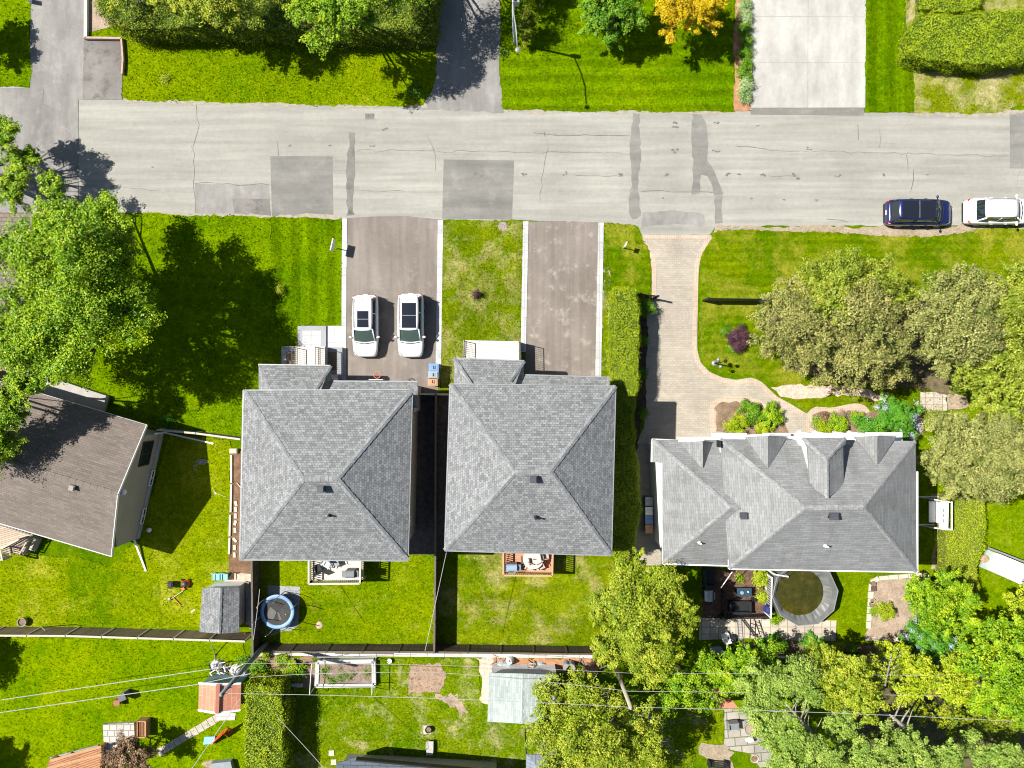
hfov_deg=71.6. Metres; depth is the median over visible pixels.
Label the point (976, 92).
lawn
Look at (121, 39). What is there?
timber edge
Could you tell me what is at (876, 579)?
edging stone
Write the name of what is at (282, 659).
garden plant
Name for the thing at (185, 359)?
lawn
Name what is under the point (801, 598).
covered pool
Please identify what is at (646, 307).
bed shrub
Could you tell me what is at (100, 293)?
maple tree
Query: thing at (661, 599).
leafy tree
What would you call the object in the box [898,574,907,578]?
edging stone
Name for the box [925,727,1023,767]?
leafy tree
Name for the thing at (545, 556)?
garden chair
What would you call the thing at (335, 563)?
garden chair
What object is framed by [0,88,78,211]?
road patch
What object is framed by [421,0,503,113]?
driveway
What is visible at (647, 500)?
storage box
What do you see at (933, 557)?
planting bed
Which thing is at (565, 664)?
drum
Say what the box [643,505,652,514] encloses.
storage box
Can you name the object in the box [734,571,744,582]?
garden plant
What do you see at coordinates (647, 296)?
iron fence
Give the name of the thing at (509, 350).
front porch
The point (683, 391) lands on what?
driveway
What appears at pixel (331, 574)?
wooden deck
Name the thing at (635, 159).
road patch
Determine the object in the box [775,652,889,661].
board fence
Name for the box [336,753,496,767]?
building
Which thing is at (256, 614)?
overhead cable
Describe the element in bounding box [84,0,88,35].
retaining edge
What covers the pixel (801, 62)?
driveway joint
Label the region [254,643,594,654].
board fence
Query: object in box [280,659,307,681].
garden plant
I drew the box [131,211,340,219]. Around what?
verge grit
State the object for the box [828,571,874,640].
grass
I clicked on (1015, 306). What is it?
conifer tree
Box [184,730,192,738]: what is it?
stepping slab
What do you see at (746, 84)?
border shrub
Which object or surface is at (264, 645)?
utility pole
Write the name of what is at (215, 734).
overhead cable
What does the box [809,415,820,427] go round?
bed shrub
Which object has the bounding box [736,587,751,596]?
coffee table
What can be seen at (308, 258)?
lawn
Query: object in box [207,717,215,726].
stepping slab
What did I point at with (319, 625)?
stone heap
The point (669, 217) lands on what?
road patch
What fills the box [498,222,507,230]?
manhole cover
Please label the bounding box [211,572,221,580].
garden chair
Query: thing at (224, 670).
scrap pile
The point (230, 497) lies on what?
edging plank
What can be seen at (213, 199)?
road patch
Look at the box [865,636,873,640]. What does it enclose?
edging stone
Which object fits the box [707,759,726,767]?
garden bench
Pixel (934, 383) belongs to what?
needle litter
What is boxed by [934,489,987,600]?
cedar hedge
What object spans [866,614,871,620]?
edging stone
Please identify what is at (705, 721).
lawn
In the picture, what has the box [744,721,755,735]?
fire bowl
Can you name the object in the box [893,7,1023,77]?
cedar hedge
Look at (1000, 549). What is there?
grass
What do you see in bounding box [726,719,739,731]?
garden armchair
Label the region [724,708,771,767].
paving slabs
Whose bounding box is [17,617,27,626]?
plant pot
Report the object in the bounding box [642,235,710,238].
driveway border
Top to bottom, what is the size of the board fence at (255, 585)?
1.780 m
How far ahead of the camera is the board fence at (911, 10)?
50.47 m
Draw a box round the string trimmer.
[168,587,185,604]
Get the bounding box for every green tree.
[282,0,386,61]
[372,0,436,23]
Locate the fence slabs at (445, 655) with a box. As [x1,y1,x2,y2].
[259,653,591,657]
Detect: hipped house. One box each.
[239,364,420,561]
[443,357,616,555]
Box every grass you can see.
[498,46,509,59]
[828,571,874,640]
[982,495,1023,618]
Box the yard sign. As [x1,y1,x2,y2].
[330,238,336,251]
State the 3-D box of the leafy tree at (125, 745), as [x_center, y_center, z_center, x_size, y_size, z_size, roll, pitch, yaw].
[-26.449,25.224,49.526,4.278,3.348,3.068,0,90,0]
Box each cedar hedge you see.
[89,0,447,53]
[241,668,297,767]
[604,286,643,555]
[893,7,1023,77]
[903,0,981,19]
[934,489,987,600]
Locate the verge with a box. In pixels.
[714,224,1023,237]
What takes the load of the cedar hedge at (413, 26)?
on the ground at (692, 586)
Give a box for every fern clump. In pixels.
[755,631,787,663]
[797,630,825,654]
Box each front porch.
[291,347,327,364]
[463,340,520,359]
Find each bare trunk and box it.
[770,698,821,739]
[844,650,904,685]
[878,703,914,732]
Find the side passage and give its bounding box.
[635,453,660,564]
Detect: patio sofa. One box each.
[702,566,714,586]
[728,600,751,614]
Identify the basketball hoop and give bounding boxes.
[369,371,383,380]
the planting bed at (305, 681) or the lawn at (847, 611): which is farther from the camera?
the lawn at (847, 611)
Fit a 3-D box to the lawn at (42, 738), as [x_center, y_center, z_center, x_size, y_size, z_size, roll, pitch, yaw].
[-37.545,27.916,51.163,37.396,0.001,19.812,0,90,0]
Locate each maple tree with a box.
[0,114,42,215]
[0,168,167,391]
[0,369,44,480]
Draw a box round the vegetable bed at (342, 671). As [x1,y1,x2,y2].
[309,657,376,694]
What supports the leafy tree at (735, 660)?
on the ground at (692, 586)
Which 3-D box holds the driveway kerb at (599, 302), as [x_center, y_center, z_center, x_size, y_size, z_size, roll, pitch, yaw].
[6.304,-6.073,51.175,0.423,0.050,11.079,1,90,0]
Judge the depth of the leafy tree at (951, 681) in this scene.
45.41 m
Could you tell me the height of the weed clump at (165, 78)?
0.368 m
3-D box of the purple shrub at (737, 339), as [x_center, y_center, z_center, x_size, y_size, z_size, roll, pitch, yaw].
[16.160,-3.149,50.806,1.762,0.839,2.250,-16,90,0]
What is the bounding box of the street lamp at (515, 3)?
[512,0,519,51]
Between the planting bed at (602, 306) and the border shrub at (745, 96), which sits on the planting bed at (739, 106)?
the border shrub at (745, 96)
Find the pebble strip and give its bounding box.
[771,384,886,400]
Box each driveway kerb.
[341,219,346,380]
[436,220,442,367]
[521,221,528,351]
[595,223,603,375]
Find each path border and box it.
[709,397,767,432]
[806,403,869,432]
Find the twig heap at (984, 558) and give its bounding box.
[980,555,988,562]
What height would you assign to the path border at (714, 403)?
0.001 m
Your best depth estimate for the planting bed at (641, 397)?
51.17 m
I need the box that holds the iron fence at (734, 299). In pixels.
[702,297,777,301]
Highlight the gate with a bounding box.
[418,393,448,394]
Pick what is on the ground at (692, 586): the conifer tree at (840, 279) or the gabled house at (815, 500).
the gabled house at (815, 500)
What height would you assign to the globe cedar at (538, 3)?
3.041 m
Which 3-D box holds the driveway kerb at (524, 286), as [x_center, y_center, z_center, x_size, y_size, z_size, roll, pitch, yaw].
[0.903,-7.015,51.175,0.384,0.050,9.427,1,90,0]
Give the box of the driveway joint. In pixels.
[754,16,847,107]
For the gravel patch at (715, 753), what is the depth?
51.15 m
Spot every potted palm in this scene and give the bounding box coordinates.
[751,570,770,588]
[754,588,769,603]
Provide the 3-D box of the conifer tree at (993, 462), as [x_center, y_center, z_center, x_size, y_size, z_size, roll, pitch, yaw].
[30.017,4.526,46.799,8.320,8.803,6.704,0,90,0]
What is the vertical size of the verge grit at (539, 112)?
0.001 m
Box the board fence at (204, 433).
[156,428,241,439]
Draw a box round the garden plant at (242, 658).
[234,655,249,667]
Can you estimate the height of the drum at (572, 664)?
0.860 m
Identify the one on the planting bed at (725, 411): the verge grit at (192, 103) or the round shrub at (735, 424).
the round shrub at (735, 424)
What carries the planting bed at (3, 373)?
on the ground at (692, 586)
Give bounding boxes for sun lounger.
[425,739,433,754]
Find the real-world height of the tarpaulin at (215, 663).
0.648 m
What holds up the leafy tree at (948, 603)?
on the lawn at (929, 535)
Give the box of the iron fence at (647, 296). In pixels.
[636,293,658,298]
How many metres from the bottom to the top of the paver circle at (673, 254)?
0.001 m
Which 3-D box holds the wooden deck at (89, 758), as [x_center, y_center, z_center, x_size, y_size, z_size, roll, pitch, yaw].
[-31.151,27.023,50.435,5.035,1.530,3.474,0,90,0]
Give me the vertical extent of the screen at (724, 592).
1.000 m
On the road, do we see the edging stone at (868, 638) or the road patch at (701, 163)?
the road patch at (701, 163)
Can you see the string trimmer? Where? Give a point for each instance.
(182, 589)
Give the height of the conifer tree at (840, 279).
8.016 m
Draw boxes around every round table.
[523,554,543,568]
[727,633,735,643]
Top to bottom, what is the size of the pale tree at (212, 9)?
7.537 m
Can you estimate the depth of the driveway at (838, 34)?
51.18 m
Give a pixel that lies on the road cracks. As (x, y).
(677, 149)
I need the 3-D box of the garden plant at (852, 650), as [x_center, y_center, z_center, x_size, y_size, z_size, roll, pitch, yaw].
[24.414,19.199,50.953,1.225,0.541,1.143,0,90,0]
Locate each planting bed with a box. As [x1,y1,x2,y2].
[0,344,28,380]
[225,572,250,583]
[228,555,250,573]
[230,451,240,554]
[250,655,314,688]
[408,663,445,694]
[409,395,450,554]
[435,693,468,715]
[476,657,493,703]
[493,657,600,673]
[601,267,610,376]
[632,307,648,450]
[714,401,788,434]
[732,0,751,110]
[748,639,898,654]
[812,411,923,434]
[851,634,1023,767]
[865,577,927,637]
[929,493,938,569]
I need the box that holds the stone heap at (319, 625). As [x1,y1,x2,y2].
[316,621,322,628]
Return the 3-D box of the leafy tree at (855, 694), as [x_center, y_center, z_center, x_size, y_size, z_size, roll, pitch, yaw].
[21.854,19.078,47.429,6.463,7.543,4.246,11,90,0]
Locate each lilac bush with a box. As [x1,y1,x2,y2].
[851,393,925,440]
[897,615,961,670]
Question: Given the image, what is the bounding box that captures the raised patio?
[103,721,136,752]
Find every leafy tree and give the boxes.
[99,729,158,767]
[520,664,668,767]
[583,545,700,692]
[648,646,733,722]
[710,635,787,697]
[803,636,903,725]
[874,639,979,709]
[901,567,982,641]
[903,697,1023,748]
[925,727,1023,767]
[950,610,1023,732]
[1002,582,1023,629]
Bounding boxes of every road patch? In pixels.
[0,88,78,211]
[195,184,269,213]
[232,198,270,215]
[270,156,332,215]
[346,132,354,215]
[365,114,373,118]
[442,159,513,219]
[629,113,641,218]
[642,210,704,226]
[691,114,722,223]
[751,108,863,115]
[1010,113,1023,168]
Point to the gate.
(432, 394)
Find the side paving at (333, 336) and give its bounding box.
[326,326,340,346]
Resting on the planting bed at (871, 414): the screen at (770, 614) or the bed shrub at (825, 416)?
the bed shrub at (825, 416)
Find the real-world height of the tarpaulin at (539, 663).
0.422 m
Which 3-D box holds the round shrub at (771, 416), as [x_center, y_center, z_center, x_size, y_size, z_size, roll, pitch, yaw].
[18.474,2.348,50.663,1.862,1.121,2.218,44,90,0]
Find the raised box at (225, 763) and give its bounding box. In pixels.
[211,758,234,767]
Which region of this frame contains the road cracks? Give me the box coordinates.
[42,89,1019,221]
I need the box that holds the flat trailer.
[979,547,1023,584]
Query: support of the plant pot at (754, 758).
on the paving slabs at (734, 740)
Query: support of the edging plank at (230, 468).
on the planting bed at (236, 468)
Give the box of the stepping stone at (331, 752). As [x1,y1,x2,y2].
[329,750,333,755]
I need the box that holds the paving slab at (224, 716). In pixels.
[216,713,235,720]
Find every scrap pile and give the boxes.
[208,661,242,675]
[490,655,506,669]
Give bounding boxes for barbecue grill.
[342,568,358,579]
[504,562,520,571]
[702,586,714,604]
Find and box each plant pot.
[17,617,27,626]
[425,726,431,732]
[751,755,758,762]
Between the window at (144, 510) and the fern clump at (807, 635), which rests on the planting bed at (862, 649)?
the fern clump at (807, 635)
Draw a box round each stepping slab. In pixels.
[156,747,164,755]
[162,744,170,752]
[168,740,175,748]
[173,737,181,745]
[179,734,186,742]
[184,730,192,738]
[190,727,198,735]
[195,723,203,732]
[201,720,209,729]
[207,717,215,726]
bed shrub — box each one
[637,406,648,419]
[638,366,649,379]
[639,297,656,318]
[639,335,650,346]
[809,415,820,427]
[818,411,830,421]
[825,410,847,432]
[847,410,864,429]
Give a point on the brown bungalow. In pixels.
(80, 472)
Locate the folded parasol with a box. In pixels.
[763,604,772,613]
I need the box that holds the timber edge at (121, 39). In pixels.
[83,36,124,74]
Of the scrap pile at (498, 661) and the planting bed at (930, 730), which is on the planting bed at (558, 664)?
the scrap pile at (498, 661)
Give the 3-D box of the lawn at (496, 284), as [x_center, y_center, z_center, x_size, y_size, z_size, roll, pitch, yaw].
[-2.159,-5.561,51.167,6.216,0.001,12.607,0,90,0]
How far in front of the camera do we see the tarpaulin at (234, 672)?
50.72 m
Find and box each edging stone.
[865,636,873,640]
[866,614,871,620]
[866,621,870,628]
[868,591,873,598]
[870,576,879,581]
[874,637,882,641]
[879,575,888,579]
[888,574,897,579]
[892,637,898,641]
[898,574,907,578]
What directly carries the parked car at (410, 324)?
on the driveway at (390, 259)
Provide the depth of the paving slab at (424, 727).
51.12 m
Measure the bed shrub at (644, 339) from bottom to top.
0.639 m
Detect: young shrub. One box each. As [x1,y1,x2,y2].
[274,283,285,296]
[471,288,481,299]
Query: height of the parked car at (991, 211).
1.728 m
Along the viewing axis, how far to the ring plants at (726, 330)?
50.99 m
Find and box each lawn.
[0,0,31,86]
[0,434,250,628]
[0,637,249,767]
[26,212,278,434]
[65,555,162,628]
[89,25,437,106]
[261,555,433,643]
[269,216,341,340]
[292,658,693,767]
[433,552,616,645]
[439,219,522,392]
[500,0,734,112]
[601,241,611,376]
[604,223,651,307]
[639,697,724,767]
[698,226,1023,410]
[772,571,874,642]
[772,746,842,767]
[865,0,914,112]
[907,409,1023,639]
[912,0,1023,114]
[981,486,1023,638]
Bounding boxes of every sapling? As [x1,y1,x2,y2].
[868,604,879,617]
[875,601,896,622]
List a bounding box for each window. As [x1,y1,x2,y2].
[138,440,153,466]
[139,508,146,523]
[148,470,155,485]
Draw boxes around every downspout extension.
[133,540,146,570]
[154,432,213,443]
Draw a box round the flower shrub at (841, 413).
[834,409,848,418]
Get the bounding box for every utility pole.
[219,640,269,696]
[610,655,633,709]
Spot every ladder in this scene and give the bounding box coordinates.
[737,615,743,643]
[749,619,755,639]
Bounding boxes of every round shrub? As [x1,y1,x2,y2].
[722,412,749,432]
[735,398,761,425]
[754,400,785,427]
[754,421,775,433]
[813,418,832,432]
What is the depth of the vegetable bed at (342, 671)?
50.87 m
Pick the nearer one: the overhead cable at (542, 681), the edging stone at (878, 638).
the overhead cable at (542, 681)
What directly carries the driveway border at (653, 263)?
on the driveway at (683, 391)
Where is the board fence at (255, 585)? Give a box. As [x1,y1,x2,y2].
[251,561,260,655]
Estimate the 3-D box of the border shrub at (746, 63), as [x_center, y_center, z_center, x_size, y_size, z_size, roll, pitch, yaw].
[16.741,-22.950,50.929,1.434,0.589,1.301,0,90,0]
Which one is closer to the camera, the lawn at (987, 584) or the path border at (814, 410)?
the lawn at (987, 584)
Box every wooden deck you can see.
[0,524,41,560]
[47,742,106,767]
[308,561,366,584]
[502,553,553,576]
[702,569,770,617]
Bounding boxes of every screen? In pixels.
[717,613,770,619]
[721,589,725,617]
[764,574,772,617]
[768,570,788,576]
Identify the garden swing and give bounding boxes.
[918,496,952,529]
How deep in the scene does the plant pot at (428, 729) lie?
50.92 m
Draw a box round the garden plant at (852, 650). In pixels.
[844,644,858,654]
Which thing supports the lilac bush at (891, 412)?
on the planting bed at (871, 414)
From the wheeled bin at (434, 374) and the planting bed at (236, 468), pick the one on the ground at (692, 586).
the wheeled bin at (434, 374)
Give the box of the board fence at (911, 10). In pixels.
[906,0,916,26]
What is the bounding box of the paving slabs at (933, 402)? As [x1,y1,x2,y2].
[920,392,946,410]
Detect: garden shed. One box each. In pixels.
[198,674,248,713]
[199,581,246,633]
[487,664,558,723]
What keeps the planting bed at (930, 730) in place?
on the ground at (692, 586)
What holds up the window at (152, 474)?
in the brown bungalow
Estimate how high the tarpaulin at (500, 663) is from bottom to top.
0.526 m
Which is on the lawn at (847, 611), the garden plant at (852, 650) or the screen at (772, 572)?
the screen at (772, 572)
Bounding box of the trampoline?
[252,591,297,636]
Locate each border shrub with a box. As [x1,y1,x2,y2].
[734,9,754,23]
[734,23,755,36]
[735,55,753,73]
[735,86,753,106]
[736,0,752,13]
[736,67,753,80]
[736,76,756,90]
[737,33,754,48]
[737,44,756,60]
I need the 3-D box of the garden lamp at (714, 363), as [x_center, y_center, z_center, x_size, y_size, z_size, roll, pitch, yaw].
[14.601,-1.454,50.230,0.768,1.940,0.756,0,90,0]
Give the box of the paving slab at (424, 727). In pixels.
[423,725,430,733]
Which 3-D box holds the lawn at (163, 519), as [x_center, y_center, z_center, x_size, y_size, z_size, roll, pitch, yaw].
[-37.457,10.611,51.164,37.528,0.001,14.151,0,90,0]
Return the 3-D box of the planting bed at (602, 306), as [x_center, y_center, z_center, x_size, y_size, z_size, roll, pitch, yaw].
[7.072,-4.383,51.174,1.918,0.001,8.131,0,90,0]
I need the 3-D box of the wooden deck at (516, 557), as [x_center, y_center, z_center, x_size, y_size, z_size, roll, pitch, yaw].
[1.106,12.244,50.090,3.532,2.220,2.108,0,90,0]
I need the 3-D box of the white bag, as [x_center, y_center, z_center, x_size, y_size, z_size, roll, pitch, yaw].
[17.125,25.644,51.090,0.803,0.195,0.452,0,90,0]
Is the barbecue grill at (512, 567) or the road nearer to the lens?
the barbecue grill at (512, 567)
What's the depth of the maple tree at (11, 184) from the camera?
47.31 m
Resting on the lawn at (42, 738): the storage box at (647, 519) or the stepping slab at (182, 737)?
the stepping slab at (182, 737)
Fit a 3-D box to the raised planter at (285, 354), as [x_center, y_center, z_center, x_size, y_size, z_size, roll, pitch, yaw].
[-15.929,-1.732,50.980,1.104,0.440,1.941,0,90,0]
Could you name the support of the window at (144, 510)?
in the brown bungalow
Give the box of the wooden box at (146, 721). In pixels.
[137,717,150,737]
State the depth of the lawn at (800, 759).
51.16 m
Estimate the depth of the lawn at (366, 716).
51.16 m
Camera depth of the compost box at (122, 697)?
50.38 m
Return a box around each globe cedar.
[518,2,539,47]
[521,0,544,9]
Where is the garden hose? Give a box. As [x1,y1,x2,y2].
[193,459,208,469]
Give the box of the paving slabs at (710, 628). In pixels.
[699,617,836,640]
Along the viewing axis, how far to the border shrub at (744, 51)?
50.87 m
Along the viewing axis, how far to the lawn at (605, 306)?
51.17 m
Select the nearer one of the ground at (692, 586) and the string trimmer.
the string trimmer
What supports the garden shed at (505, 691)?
on the ground at (692, 586)
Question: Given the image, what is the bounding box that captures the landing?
[298,326,325,346]
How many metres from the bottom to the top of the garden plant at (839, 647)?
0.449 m
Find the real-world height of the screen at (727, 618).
1.000 m
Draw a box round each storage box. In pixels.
[643,496,652,505]
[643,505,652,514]
[643,514,652,523]
[643,523,652,532]
[709,645,723,654]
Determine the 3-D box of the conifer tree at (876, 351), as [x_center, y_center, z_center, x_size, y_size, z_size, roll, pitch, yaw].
[23.022,-2.848,46.790,7.191,8.820,7.663,0,90,0]
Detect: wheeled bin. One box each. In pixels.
[428,371,439,378]
[428,378,438,385]
[429,364,440,370]
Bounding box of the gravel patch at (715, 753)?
[698,743,734,767]
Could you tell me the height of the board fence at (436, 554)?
1.830 m
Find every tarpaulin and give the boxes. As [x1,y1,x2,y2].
[211,659,223,670]
[229,663,241,675]
[496,661,512,665]
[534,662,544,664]
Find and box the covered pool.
[767,570,837,625]
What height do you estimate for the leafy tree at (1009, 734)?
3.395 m
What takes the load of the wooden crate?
on the ground at (692, 586)
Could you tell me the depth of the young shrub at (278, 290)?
50.88 m
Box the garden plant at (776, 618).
[770,612,783,625]
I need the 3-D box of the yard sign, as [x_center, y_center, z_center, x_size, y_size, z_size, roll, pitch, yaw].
[-12.613,-9.765,50.411,0.081,1.577,0.850,13,90,0]
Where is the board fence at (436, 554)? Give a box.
[433,393,438,653]
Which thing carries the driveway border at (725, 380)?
on the driveway at (683, 391)
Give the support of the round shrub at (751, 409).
on the planting bed at (725, 411)
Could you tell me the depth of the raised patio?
50.90 m
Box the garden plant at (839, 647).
[833,641,846,651]
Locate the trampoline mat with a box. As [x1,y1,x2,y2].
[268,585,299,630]
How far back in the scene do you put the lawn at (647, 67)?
51.17 m
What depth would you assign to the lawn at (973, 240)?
51.16 m
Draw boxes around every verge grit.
[123,98,426,108]
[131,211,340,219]
[504,109,733,114]
[914,109,1023,117]
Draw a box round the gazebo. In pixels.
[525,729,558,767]
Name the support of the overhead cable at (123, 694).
attached to the utility pole at (264, 645)
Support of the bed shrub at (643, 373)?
on the planting bed at (641, 397)
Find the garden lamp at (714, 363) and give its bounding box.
[712,358,726,368]
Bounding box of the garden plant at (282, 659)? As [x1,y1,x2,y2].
[272,653,289,670]
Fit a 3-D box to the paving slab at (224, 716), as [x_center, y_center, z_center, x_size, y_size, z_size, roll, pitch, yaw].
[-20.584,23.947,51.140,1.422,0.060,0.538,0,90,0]
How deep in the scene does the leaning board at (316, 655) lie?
50.95 m
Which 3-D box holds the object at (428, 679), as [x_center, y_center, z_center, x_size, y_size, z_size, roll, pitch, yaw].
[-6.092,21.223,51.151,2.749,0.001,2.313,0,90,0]
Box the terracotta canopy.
[714,688,737,707]
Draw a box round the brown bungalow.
[0,379,163,556]
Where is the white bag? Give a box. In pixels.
[745,737,753,742]
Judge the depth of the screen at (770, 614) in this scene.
50.16 m
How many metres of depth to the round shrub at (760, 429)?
50.68 m
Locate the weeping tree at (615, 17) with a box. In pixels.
[577,0,648,50]
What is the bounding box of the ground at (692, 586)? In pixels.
[6,0,1023,767]
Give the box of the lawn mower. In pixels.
[163,579,190,589]
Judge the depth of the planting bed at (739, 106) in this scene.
51.15 m
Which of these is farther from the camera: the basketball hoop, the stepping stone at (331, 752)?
the stepping stone at (331, 752)
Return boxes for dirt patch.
[89,0,111,31]
[947,394,968,409]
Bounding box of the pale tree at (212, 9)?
[106,0,265,32]
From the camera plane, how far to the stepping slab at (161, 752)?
51.13 m
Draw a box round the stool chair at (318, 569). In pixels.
[312,563,323,575]
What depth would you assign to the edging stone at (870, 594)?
51.05 m
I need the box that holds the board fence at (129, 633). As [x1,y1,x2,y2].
[0,626,250,642]
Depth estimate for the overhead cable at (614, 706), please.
43.38 m
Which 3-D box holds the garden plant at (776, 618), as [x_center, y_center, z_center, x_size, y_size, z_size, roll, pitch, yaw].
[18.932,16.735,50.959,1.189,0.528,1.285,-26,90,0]
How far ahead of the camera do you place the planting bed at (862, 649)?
51.15 m
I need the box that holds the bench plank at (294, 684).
[291,682,302,686]
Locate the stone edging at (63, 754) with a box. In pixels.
[50,744,98,758]
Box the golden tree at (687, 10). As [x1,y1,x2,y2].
[654,0,729,43]
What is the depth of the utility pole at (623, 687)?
45.87 m
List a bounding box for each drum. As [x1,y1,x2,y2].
[506,656,513,664]
[562,660,570,671]
[569,660,575,669]
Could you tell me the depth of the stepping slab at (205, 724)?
51.13 m
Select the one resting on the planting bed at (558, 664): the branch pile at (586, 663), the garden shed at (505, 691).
the branch pile at (586, 663)
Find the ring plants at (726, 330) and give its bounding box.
[719,322,731,336]
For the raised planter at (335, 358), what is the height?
0.440 m
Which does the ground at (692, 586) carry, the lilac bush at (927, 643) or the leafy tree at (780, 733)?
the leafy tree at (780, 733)
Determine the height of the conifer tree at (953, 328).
9.224 m
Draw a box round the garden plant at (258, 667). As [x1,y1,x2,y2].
[248,655,269,675]
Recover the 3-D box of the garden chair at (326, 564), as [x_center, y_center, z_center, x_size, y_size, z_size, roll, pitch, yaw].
[-12.902,12.509,49.525,0.556,0.950,0.620,31,90,0]
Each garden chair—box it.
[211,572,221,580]
[218,572,229,580]
[321,561,330,568]
[328,561,340,566]
[535,562,544,570]
[539,554,548,560]
[719,630,731,644]
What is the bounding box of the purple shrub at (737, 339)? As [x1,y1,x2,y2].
[724,323,750,353]
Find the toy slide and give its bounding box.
[203,726,233,744]
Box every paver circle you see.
[659,300,689,330]
[666,239,683,256]
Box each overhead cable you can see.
[0,673,250,712]
[2,665,240,699]
[192,699,239,767]
[225,693,1014,721]
[241,663,981,676]
[253,589,259,639]
[259,672,957,696]
[277,717,323,767]
[425,552,446,649]
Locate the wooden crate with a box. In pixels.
[229,448,237,452]
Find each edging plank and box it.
[228,537,230,553]
[229,515,230,535]
[230,455,231,482]
[230,484,231,511]
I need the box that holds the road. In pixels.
[0,86,1023,234]
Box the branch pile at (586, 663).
[567,658,606,671]
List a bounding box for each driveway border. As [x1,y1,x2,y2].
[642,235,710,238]
[643,239,655,294]
[692,237,803,415]
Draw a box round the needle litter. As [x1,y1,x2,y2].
[764,294,1005,395]
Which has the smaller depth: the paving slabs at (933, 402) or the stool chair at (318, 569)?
the stool chair at (318, 569)
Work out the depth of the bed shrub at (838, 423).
50.64 m
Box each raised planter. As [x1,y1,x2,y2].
[281,346,297,363]
[328,347,342,379]
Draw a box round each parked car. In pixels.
[349,294,379,356]
[394,293,425,357]
[883,195,950,227]
[962,194,1023,225]
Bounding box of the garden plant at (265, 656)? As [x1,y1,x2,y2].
[258,653,271,660]
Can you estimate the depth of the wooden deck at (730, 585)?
51.15 m
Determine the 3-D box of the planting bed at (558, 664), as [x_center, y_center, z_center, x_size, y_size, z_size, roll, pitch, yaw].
[2.576,20.211,51.151,7.920,0.001,1.569,0,90,0]
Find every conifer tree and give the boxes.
[746,273,860,389]
[794,244,920,332]
[826,275,920,397]
[905,261,1015,380]
[916,404,1023,507]
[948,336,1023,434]
[988,259,1023,361]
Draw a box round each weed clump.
[158,71,171,86]
[404,78,426,98]
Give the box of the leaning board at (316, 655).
[306,653,322,657]
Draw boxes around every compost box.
[113,698,122,705]
[117,689,131,701]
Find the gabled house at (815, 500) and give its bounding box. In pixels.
[647,430,917,572]
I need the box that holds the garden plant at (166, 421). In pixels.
[158,414,176,427]
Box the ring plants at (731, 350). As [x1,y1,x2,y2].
[725,345,742,356]
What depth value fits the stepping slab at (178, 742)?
51.13 m
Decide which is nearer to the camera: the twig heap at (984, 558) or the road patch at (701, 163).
the twig heap at (984, 558)
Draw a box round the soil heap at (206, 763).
[202,760,212,767]
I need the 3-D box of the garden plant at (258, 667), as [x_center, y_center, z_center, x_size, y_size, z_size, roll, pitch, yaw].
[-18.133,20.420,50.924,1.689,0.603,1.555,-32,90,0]
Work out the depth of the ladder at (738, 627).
49.76 m
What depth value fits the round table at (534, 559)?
49.21 m
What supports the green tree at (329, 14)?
on the lawn at (219, 85)
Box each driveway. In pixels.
[0,212,32,325]
[30,0,83,98]
[82,40,121,99]
[346,216,438,392]
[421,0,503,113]
[525,221,597,375]
[636,235,862,452]
[751,0,865,107]
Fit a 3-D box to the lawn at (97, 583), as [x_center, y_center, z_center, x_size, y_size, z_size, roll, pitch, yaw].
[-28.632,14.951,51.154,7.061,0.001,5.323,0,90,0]

